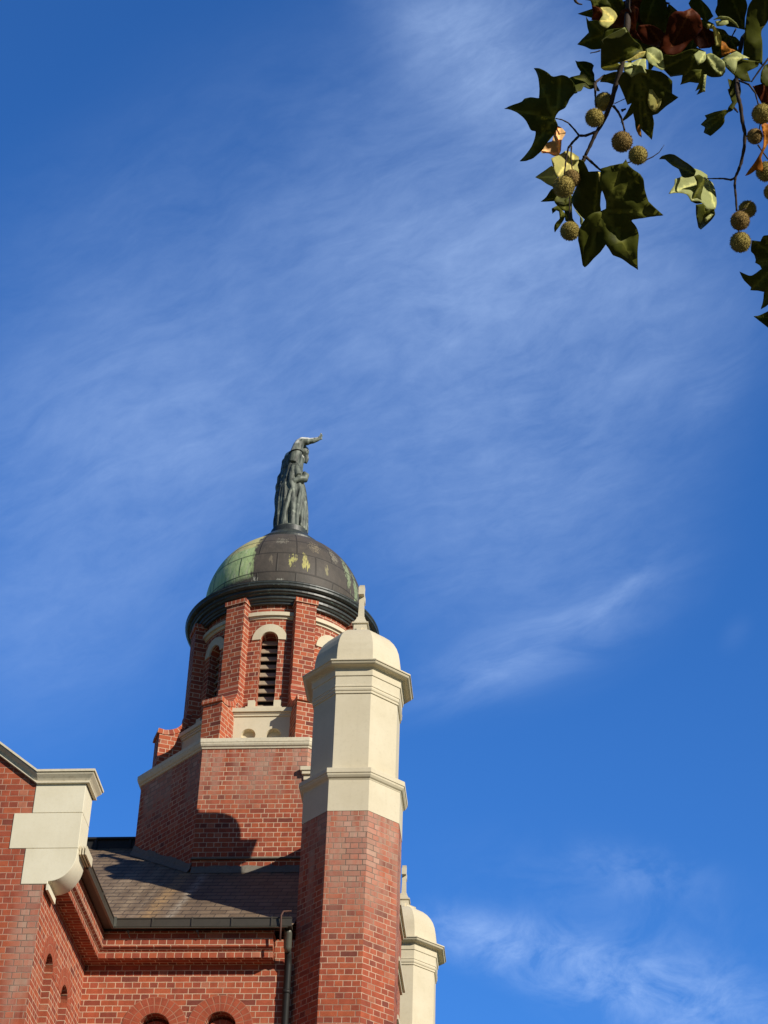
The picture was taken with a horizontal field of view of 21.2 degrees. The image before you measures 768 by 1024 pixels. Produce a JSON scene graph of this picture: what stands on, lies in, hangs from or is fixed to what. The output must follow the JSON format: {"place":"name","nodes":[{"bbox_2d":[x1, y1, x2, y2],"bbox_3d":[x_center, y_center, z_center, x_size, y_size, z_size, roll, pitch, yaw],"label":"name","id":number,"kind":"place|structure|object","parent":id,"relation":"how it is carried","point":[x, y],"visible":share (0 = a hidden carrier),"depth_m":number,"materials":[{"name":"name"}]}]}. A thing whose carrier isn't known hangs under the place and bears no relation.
{"place":"outdoors","nodes":[
{"label":"outdoors","id":0,"kind":"place"},
{"bbox_2d":[0,524,445,1023],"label":"church","id":1,"kind":"structure","parent":0,"point":[250,873],"depth_m":27.96,"materials":[{"name":"brick"}]},
{"bbox_2d":[273,433,322,532],"bbox_3d":[-1.587,-0.446,37.080,0.776,2.164,0.669,9,-37,-10],"label":"statue","id":2,"kind":"object","parent":1,"relation":"on","point":[290,502],"visible":0.91,"depth_m":36.80,"materials":[{"name":"grey metal"}]},
{"bbox_2d":[0,0,767,1023],"label":"sky","id":3,"kind":"structure","parent":0,"point":[233,233],"materials":[{"name":"blue"}]},
{"bbox_2d":[505,0,767,326],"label":"plane tree","id":4,"kind":"object","parent":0,"point":[661,35],"visible":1,"depth_m":3.25,"materials":[{"name":"green plant"}]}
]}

